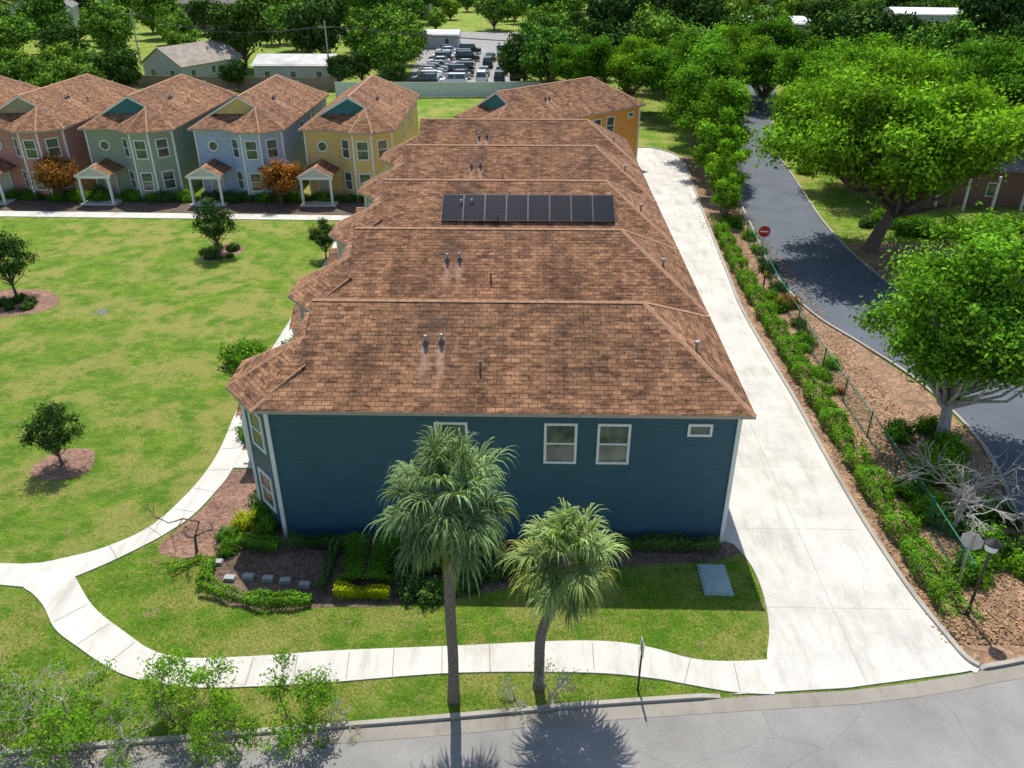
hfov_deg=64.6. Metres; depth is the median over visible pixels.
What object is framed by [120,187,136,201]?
shrub
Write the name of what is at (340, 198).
shrub
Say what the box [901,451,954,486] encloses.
shrub
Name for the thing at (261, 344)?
shrub
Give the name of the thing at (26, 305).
shrub
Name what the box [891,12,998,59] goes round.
street tree
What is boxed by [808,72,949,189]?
oak tree
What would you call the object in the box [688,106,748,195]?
slender tree
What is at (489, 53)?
parked car
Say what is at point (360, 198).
shrub
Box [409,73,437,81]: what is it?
parked car
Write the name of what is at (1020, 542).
shrub
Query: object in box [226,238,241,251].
shrub
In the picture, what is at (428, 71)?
parked car
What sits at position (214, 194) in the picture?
shrub
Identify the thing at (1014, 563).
shrub
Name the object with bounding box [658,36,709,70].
street tree
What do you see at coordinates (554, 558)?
shrub
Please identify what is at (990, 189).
windows
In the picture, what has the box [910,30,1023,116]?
oak tree
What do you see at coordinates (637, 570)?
grass
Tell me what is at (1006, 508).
shrub
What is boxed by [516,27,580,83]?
street tree
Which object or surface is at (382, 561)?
hedge
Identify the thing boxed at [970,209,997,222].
shrub
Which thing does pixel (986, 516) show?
shrub
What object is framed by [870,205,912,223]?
shrub
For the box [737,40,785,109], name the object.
street tree
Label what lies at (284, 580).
utility box
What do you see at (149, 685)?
young tree
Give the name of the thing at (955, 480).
shrub
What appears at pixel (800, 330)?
shrub
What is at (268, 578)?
utility box
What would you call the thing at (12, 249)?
holly tree
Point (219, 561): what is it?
utility box
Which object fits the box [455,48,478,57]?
parked car
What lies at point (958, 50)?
street tree
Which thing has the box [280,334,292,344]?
shrub
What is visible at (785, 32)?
street tree
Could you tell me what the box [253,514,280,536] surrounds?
shrub
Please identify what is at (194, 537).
bare tree
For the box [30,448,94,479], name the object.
mulch bed
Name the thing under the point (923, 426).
shrub
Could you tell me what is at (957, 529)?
shrub
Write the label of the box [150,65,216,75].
windows
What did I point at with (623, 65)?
street tree
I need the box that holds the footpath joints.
[51,212,739,689]
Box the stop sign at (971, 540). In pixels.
[956,531,983,584]
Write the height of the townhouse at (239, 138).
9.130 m
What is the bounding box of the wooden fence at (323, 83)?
[129,75,336,90]
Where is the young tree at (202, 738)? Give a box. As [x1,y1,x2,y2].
[174,687,251,767]
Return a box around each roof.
[6,0,79,8]
[139,39,243,66]
[173,0,237,3]
[250,54,337,65]
[426,29,461,34]
[749,15,809,22]
[889,7,961,14]
[986,146,1023,172]
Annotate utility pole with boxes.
[125,8,141,65]
[318,21,331,76]
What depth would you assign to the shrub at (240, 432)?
40.08 m
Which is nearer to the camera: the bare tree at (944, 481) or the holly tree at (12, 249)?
the bare tree at (944, 481)
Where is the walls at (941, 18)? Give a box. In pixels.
[883,7,998,29]
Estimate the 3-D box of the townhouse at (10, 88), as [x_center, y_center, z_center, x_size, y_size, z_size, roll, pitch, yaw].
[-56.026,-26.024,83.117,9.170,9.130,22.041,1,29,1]
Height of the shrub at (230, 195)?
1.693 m
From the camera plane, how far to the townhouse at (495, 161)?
56.45 m
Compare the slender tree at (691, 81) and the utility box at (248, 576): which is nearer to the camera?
the utility box at (248, 576)
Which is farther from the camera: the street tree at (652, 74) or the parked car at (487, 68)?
the parked car at (487, 68)
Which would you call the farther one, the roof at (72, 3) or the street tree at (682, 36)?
the roof at (72, 3)
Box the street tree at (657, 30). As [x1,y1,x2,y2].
[633,16,690,90]
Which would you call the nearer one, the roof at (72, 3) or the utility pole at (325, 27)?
the utility pole at (325, 27)
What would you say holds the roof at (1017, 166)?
on the walls at (1010, 192)
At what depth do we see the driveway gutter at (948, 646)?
37.41 m
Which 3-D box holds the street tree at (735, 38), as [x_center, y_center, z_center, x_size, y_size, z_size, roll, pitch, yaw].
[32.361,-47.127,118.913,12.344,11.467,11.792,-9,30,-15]
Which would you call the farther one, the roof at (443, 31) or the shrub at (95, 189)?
the roof at (443, 31)
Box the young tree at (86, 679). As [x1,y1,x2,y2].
[0,650,119,762]
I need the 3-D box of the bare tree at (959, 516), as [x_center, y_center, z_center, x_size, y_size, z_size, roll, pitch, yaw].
[19.006,4.996,32.934,2.854,3.485,4.727,9,30,16]
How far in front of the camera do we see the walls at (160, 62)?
136.88 m
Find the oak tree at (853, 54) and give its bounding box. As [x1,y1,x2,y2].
[791,26,967,87]
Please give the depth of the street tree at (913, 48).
95.07 m
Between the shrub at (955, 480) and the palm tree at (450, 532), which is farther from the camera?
the shrub at (955, 480)
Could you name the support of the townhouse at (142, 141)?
on the ground at (138, 376)
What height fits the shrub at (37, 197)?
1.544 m
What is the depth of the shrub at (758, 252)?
63.75 m
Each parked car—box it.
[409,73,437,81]
[411,70,438,80]
[417,67,442,73]
[418,65,443,72]
[424,60,448,65]
[426,56,450,62]
[427,62,447,69]
[428,51,451,60]
[435,46,455,52]
[437,44,456,48]
[439,72,466,81]
[445,69,470,77]
[447,64,473,74]
[451,58,475,65]
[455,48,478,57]
[455,61,474,69]
[456,50,479,61]
[459,43,481,52]
[476,70,487,81]
[479,66,489,75]
[482,56,492,67]
[485,52,494,61]
[494,70,504,81]
[510,73,519,79]
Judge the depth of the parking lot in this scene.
166.36 m
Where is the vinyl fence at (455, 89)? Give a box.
[335,82,545,96]
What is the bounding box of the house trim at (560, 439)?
[226,301,755,542]
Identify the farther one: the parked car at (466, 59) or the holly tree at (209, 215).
the parked car at (466, 59)
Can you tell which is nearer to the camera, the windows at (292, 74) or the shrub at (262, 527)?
the shrub at (262, 527)
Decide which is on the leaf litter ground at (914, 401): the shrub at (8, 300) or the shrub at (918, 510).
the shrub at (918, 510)
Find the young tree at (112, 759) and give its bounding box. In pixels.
[75,671,187,767]
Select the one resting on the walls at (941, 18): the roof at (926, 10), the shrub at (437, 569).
the roof at (926, 10)
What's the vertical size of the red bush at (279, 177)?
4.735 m
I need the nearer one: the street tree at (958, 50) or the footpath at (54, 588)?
the footpath at (54, 588)
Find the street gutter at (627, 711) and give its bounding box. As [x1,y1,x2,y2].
[0,663,1023,767]
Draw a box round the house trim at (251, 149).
[185,95,328,205]
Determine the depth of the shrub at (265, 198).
76.07 m
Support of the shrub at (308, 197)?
on the mulch bed at (272, 207)
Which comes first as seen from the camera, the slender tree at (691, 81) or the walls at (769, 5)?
the slender tree at (691, 81)
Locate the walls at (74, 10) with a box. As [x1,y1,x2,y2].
[7,0,80,36]
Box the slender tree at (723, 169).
[704,138,753,210]
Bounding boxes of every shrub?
[0,296,15,304]
[0,297,6,306]
[0,302,14,311]
[4,186,22,200]
[10,293,22,303]
[16,301,36,310]
[17,187,29,198]
[18,188,33,199]
[23,294,39,303]
[28,184,47,201]
[47,188,71,202]
[68,186,90,202]
[82,190,91,201]
[87,183,107,194]
[88,185,115,201]
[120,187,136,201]
[127,188,143,201]
[142,191,160,201]
[150,186,168,202]
[161,189,175,203]
[171,189,186,200]
[176,188,199,202]
[189,195,200,202]
[196,247,209,255]
[198,191,209,198]
[202,251,217,258]
[204,188,222,200]
[206,253,214,260]
[210,246,223,252]
[210,524,240,542]
[212,536,240,558]
[215,254,222,260]
[216,336,267,373]
[217,184,242,203]
[225,252,234,257]
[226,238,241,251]
[227,507,258,532]
[230,193,243,203]
[232,352,259,373]
[232,422,244,444]
[239,191,253,201]
[243,485,259,508]
[246,500,274,524]
[247,192,262,202]
[248,337,269,351]
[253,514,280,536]
[255,191,273,202]
[265,191,278,201]
[272,192,284,201]
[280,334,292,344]
[282,189,297,202]
[289,189,304,202]
[304,193,316,201]
[313,187,329,201]
[320,692,363,743]
[325,195,337,201]
[334,193,345,201]
[344,190,355,202]
[356,195,364,202]
[384,552,430,582]
[392,569,427,608]
[411,575,443,609]
[422,550,462,575]
[436,575,461,595]
[456,566,484,594]
[476,540,500,561]
[477,556,511,586]
[495,675,527,714]
[502,551,526,574]
[511,658,589,723]
[532,552,556,565]
[721,214,736,226]
[731,215,742,225]
[735,223,744,228]
[738,225,760,239]
[749,244,768,255]
[755,258,778,272]
[764,296,791,314]
[765,288,779,299]
[768,277,791,292]
[773,295,789,312]
[778,291,802,309]
[788,315,809,328]
[793,341,814,353]
[794,162,815,175]
[794,326,812,337]
[794,329,817,346]
[813,366,832,378]
[815,364,826,371]
[817,371,832,383]
[819,352,842,371]
[825,384,836,396]
[836,387,845,394]
[858,212,875,227]
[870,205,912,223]
[870,208,883,222]
[876,216,904,229]
[882,417,918,436]
[885,421,914,445]
[886,469,935,503]
[889,214,930,237]
[900,435,915,445]
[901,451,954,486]
[905,491,954,527]
[910,413,939,439]
[911,215,938,239]
[911,485,951,507]
[916,439,972,473]
[917,214,935,224]
[921,455,978,491]
[925,425,962,450]
[925,432,967,461]
[930,429,973,465]
[933,494,984,536]
[940,207,959,223]
[941,545,999,591]
[945,522,965,538]
[958,521,1017,560]
[964,516,1014,564]
[965,545,1009,572]
[969,490,1006,522]
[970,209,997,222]
[990,499,1023,531]
[1000,211,1018,223]
[1000,545,1023,580]
[1004,524,1023,553]
[1007,214,1023,234]
[1009,558,1023,578]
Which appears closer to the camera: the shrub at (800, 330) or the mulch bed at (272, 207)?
the shrub at (800, 330)
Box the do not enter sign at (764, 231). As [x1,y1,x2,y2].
[757,225,770,256]
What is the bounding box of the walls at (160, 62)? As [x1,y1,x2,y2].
[142,48,240,76]
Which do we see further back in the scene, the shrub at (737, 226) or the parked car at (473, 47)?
the parked car at (473, 47)
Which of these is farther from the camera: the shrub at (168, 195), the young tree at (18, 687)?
the shrub at (168, 195)
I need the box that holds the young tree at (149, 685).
[129,644,255,730]
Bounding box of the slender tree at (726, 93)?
[670,75,759,178]
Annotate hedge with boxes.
[167,552,206,573]
[194,555,312,610]
[235,532,282,553]
[283,529,336,549]
[315,535,341,592]
[332,579,391,600]
[334,530,403,586]
[613,531,720,552]
[710,215,986,625]
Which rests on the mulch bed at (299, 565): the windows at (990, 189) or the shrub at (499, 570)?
the shrub at (499, 570)
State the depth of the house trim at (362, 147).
74.93 m
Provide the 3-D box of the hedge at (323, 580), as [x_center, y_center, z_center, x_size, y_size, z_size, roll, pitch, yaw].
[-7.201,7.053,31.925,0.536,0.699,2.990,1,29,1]
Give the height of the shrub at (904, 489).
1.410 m
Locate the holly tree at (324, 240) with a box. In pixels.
[306,216,335,258]
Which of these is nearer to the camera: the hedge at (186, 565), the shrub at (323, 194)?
the hedge at (186, 565)
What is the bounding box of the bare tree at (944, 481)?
[891,436,1023,532]
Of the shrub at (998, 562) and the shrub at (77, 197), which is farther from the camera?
the shrub at (77, 197)
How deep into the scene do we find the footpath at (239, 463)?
38.54 m
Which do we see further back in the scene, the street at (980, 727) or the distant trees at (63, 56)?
the distant trees at (63, 56)
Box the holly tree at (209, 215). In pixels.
[187,194,239,253]
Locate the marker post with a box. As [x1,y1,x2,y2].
[763,270,767,286]
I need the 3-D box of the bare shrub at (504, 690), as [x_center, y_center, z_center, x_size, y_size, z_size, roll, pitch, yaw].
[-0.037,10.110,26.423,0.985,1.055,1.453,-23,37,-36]
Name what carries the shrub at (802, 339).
on the leaf litter ground at (914, 401)
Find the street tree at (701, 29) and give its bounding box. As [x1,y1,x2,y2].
[684,17,714,36]
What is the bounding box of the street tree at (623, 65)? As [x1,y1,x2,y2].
[600,33,662,95]
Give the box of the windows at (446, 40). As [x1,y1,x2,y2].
[424,35,459,43]
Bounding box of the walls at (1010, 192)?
[917,173,1023,206]
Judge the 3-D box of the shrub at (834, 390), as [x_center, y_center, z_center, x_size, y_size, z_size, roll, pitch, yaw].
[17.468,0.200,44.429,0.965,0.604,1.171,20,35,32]
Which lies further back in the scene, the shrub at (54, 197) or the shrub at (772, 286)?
the shrub at (54, 197)
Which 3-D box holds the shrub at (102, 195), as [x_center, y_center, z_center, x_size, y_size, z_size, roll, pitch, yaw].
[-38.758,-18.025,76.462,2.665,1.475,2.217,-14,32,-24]
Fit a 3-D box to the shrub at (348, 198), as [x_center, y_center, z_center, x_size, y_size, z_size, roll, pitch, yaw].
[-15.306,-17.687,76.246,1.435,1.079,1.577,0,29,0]
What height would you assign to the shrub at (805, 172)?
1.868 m
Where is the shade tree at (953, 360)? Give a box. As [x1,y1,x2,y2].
[848,201,1023,436]
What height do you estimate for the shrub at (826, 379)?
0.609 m
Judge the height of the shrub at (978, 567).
1.215 m
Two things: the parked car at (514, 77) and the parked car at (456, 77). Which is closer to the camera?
the parked car at (456, 77)
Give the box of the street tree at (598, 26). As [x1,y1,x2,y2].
[576,15,644,82]
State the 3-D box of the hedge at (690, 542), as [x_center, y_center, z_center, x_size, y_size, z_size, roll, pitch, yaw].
[6.280,6.444,33.039,4.372,0.711,0.836,1,29,1]
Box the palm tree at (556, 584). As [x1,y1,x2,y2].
[493,497,629,691]
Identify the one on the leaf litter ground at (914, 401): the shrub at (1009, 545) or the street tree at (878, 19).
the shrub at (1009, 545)
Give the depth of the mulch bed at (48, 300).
55.57 m
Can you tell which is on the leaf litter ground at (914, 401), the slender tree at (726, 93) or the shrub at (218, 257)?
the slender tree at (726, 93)
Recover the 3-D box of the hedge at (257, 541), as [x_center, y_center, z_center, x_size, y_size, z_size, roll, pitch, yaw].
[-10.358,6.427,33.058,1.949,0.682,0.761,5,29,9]
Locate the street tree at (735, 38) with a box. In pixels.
[709,21,774,74]
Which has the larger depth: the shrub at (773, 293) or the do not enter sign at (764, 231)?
the do not enter sign at (764, 231)
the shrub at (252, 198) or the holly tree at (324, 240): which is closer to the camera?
the holly tree at (324, 240)
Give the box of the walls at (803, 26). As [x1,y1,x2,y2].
[742,23,808,33]
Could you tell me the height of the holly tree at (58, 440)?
3.668 m
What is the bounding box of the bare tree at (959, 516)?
[943,452,1020,536]
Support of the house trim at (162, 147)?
in the townhouse at (142, 141)
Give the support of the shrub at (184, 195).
on the mulch bed at (272, 207)
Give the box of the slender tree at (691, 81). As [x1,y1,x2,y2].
[658,50,722,159]
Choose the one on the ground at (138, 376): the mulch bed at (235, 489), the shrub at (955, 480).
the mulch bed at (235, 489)
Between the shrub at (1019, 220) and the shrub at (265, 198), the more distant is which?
the shrub at (265, 198)
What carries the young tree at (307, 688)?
on the ground at (138, 376)
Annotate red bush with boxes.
[25,147,86,198]
[254,155,305,204]
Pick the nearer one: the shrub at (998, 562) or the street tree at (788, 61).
the shrub at (998, 562)
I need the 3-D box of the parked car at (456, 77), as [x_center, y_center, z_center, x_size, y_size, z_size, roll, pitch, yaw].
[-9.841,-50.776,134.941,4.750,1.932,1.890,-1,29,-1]
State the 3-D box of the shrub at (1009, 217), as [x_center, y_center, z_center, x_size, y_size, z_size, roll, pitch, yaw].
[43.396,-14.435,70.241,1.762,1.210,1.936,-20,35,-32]
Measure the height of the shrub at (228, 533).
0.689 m
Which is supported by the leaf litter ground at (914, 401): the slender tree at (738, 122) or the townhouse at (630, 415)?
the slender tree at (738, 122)
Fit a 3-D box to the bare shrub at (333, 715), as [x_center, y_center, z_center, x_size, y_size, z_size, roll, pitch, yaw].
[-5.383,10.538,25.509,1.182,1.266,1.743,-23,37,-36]
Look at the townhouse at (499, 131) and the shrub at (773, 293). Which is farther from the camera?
the townhouse at (499, 131)
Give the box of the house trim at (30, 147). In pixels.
[0,96,98,204]
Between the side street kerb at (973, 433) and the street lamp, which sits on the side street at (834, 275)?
the side street kerb at (973, 433)
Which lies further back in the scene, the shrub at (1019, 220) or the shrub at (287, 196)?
the shrub at (287, 196)
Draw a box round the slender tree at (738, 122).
[690,85,753,146]
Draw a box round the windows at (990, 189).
[941,182,997,196]
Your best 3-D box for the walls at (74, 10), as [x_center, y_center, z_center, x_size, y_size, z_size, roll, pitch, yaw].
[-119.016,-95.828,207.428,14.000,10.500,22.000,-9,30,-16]
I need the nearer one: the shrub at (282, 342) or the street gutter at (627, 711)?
the street gutter at (627, 711)
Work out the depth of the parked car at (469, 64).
146.28 m
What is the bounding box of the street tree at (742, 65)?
[730,55,754,87]
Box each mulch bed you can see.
[0,195,364,214]
[0,289,59,316]
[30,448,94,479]
[158,469,272,558]
[200,243,243,260]
[203,528,739,609]
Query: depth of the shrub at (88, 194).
76.52 m
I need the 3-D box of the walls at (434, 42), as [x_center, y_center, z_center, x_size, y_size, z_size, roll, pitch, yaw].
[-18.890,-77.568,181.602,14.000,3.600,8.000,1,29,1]
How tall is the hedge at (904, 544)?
1.255 m
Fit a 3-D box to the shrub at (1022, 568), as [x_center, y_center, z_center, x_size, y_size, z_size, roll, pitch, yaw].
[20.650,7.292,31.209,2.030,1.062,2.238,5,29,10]
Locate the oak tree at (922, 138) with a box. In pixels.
[742,36,1023,252]
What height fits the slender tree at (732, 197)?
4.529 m
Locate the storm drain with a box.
[94,310,109,313]
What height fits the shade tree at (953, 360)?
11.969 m
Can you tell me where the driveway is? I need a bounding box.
[637,148,970,694]
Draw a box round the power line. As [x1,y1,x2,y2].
[127,13,908,42]
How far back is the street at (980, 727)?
25.19 m
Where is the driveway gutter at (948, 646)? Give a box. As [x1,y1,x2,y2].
[650,148,979,673]
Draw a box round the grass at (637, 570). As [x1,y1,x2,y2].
[0,554,767,748]
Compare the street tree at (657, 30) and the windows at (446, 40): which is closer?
the street tree at (657, 30)
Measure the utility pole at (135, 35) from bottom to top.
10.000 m
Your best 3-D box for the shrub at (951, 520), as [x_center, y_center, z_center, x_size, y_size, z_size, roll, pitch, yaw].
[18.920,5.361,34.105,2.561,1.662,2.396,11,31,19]
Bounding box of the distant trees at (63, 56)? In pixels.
[0,0,1023,90]
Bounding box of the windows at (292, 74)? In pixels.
[264,71,322,76]
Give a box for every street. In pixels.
[50,678,1023,767]
[739,84,1023,521]
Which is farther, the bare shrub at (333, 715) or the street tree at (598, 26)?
the street tree at (598, 26)
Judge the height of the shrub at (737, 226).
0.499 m
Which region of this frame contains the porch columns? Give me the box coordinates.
[933,176,1023,210]
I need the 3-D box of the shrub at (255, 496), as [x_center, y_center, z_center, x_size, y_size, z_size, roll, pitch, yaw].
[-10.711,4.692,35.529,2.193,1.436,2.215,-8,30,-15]
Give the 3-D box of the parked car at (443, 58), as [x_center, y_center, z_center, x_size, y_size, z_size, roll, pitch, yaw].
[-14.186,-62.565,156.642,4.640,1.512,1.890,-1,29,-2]
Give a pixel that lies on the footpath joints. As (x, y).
(349, 652)
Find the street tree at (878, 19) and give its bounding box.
[796,0,904,53]
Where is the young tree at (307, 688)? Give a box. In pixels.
[227,645,339,767]
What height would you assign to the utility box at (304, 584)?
0.162 m
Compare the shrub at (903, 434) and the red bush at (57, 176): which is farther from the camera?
the red bush at (57, 176)
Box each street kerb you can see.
[0,693,720,755]
[737,120,1023,532]
[772,118,970,334]
[980,656,1023,669]
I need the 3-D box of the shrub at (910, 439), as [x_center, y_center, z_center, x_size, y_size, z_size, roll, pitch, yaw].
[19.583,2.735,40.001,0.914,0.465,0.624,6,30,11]
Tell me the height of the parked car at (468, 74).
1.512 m
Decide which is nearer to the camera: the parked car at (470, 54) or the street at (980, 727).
the street at (980, 727)
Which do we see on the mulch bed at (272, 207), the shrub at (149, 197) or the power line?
the shrub at (149, 197)
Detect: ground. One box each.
[0,0,1023,748]
[681,157,1023,664]
[847,238,1019,315]
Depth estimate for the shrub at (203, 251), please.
63.63 m
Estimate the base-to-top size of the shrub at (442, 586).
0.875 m
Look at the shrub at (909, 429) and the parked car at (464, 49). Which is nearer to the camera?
the shrub at (909, 429)
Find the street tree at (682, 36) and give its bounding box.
[656,23,727,50]
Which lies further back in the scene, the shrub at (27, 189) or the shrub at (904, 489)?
the shrub at (27, 189)
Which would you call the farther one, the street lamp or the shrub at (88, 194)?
the shrub at (88, 194)
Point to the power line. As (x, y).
(353, 29)
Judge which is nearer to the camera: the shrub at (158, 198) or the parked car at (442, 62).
the shrub at (158, 198)
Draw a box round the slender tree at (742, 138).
[705,110,754,168]
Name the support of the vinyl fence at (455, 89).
on the ground at (138, 376)
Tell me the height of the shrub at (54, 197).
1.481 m
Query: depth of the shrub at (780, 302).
53.90 m
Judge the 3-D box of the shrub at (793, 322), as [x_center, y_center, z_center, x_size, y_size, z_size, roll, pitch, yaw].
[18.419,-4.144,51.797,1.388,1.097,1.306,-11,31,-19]
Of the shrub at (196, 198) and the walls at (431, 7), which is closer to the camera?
the shrub at (196, 198)
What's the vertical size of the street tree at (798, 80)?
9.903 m
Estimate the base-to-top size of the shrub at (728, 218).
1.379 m
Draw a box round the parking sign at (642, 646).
[637,636,644,690]
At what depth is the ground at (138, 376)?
38.92 m
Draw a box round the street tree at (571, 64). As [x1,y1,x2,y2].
[549,32,616,79]
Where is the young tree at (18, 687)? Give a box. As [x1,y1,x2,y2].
[0,649,77,767]
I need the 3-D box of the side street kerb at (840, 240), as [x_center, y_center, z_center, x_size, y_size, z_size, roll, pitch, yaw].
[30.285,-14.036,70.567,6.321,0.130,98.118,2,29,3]
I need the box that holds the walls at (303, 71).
[253,62,339,79]
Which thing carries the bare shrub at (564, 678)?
on the ground at (138, 376)
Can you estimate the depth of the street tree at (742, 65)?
108.64 m
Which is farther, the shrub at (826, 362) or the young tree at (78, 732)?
the shrub at (826, 362)
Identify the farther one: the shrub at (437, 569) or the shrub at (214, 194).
the shrub at (214, 194)
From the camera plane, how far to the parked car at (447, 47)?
169.80 m
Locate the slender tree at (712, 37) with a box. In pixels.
[664,23,739,101]
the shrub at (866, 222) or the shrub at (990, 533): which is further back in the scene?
the shrub at (866, 222)
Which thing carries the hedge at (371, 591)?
on the mulch bed at (299, 565)
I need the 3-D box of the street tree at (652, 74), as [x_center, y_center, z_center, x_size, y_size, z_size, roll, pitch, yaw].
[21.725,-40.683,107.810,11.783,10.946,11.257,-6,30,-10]
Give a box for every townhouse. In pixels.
[0,73,138,204]
[0,75,40,106]
[74,74,238,205]
[185,74,329,205]
[226,298,757,542]
[287,227,709,334]
[297,74,419,206]
[327,179,678,264]
[355,144,655,212]
[379,118,639,170]
[453,76,645,159]
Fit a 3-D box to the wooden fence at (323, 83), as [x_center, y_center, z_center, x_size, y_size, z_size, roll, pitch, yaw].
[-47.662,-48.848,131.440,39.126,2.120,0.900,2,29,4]
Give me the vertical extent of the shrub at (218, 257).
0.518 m
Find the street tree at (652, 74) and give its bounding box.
[633,37,678,120]
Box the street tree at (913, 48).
[892,40,944,54]
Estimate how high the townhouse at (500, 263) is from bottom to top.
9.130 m
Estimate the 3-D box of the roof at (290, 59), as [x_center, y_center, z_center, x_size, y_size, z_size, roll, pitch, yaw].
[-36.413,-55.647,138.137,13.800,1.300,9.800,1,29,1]
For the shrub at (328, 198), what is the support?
on the mulch bed at (272, 207)
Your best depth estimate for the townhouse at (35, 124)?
76.75 m
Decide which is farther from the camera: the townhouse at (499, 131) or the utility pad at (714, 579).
the townhouse at (499, 131)
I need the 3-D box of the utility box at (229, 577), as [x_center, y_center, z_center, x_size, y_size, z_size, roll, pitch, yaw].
[-11.001,7.567,31.561,0.442,0.162,0.289,2,29,3]
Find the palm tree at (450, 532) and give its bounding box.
[364,421,519,705]
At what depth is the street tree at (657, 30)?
124.65 m
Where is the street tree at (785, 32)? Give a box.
[739,9,812,96]
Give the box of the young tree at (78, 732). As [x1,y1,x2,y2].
[19,682,144,767]
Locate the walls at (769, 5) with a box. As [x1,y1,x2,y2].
[760,0,772,9]
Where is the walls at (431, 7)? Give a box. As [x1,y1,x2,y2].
[371,2,433,19]
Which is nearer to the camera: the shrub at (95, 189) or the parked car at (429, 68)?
the shrub at (95, 189)
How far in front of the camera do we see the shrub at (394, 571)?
31.48 m
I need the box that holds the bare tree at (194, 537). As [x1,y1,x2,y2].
[141,497,237,561]
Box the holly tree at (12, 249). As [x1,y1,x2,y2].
[0,226,45,294]
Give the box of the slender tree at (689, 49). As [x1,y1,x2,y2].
[659,33,749,141]
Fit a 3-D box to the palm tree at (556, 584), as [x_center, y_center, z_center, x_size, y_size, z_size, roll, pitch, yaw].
[1.488,6.867,25.539,3.856,7.428,4.396,18,34,29]
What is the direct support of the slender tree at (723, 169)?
on the leaf litter ground at (914, 401)
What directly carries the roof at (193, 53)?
on the walls at (160, 62)
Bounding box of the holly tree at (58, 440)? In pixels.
[16,395,89,465]
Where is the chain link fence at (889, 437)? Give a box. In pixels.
[738,205,976,590]
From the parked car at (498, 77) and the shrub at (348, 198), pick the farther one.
the parked car at (498, 77)
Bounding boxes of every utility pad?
[697,564,733,595]
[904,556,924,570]
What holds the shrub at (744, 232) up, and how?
on the leaf litter ground at (914, 401)
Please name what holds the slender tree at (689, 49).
on the ground at (138, 376)
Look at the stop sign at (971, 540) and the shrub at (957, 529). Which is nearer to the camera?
the stop sign at (971, 540)
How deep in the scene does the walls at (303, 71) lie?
134.91 m
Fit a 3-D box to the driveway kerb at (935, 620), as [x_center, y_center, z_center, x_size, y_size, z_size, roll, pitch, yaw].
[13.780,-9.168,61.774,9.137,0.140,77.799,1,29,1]
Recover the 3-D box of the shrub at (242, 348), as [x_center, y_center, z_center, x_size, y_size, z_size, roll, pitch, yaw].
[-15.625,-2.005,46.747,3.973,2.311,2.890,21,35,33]
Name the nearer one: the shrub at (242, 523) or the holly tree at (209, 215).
the shrub at (242, 523)
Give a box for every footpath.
[0,211,350,220]
[0,242,774,694]
[233,450,251,468]
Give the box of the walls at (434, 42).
[423,33,459,48]
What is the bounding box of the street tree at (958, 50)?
[927,39,1023,84]
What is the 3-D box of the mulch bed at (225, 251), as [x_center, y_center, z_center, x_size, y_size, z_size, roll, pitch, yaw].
[-23.023,-10.475,64.276,3.306,0.020,4.064,1,29,1]
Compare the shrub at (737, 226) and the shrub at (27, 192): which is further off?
the shrub at (27, 192)
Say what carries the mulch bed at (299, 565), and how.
on the ground at (138, 376)
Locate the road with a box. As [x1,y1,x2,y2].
[337,32,566,37]
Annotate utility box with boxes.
[214,558,223,565]
[223,574,236,581]
[242,573,254,580]
[261,575,274,582]
[279,576,291,584]
[298,581,310,588]
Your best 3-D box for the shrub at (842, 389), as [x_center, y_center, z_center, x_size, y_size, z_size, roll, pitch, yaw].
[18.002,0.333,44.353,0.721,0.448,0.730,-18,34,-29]
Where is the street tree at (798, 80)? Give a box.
[775,65,828,97]
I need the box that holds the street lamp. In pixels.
[964,537,1002,616]
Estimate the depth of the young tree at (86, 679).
24.58 m
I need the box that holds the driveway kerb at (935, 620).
[638,147,980,667]
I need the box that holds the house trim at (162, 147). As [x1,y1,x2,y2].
[74,94,238,205]
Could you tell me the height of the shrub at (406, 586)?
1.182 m
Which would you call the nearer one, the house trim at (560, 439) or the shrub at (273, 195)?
the house trim at (560, 439)
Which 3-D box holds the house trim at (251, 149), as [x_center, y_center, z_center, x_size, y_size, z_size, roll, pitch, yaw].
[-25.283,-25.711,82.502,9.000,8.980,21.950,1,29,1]
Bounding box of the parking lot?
[408,37,520,81]
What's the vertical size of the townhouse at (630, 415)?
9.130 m
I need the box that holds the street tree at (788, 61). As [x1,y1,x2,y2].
[769,31,858,93]
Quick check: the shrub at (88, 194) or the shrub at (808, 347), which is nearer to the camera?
the shrub at (808, 347)
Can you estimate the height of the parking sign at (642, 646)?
2.250 m
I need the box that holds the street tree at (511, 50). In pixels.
[491,31,547,81]
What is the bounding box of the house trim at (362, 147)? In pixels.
[297,95,419,206]
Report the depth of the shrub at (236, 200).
75.86 m
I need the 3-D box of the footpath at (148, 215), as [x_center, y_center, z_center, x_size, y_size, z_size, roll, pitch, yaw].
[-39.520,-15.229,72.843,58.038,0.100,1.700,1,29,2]
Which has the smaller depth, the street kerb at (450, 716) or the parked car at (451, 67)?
the street kerb at (450, 716)
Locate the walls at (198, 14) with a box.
[168,4,229,30]
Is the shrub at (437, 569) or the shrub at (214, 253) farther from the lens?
the shrub at (214, 253)
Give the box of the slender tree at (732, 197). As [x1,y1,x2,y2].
[710,172,744,218]
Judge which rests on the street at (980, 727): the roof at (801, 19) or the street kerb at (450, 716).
the street kerb at (450, 716)
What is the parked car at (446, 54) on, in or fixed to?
on the parking lot

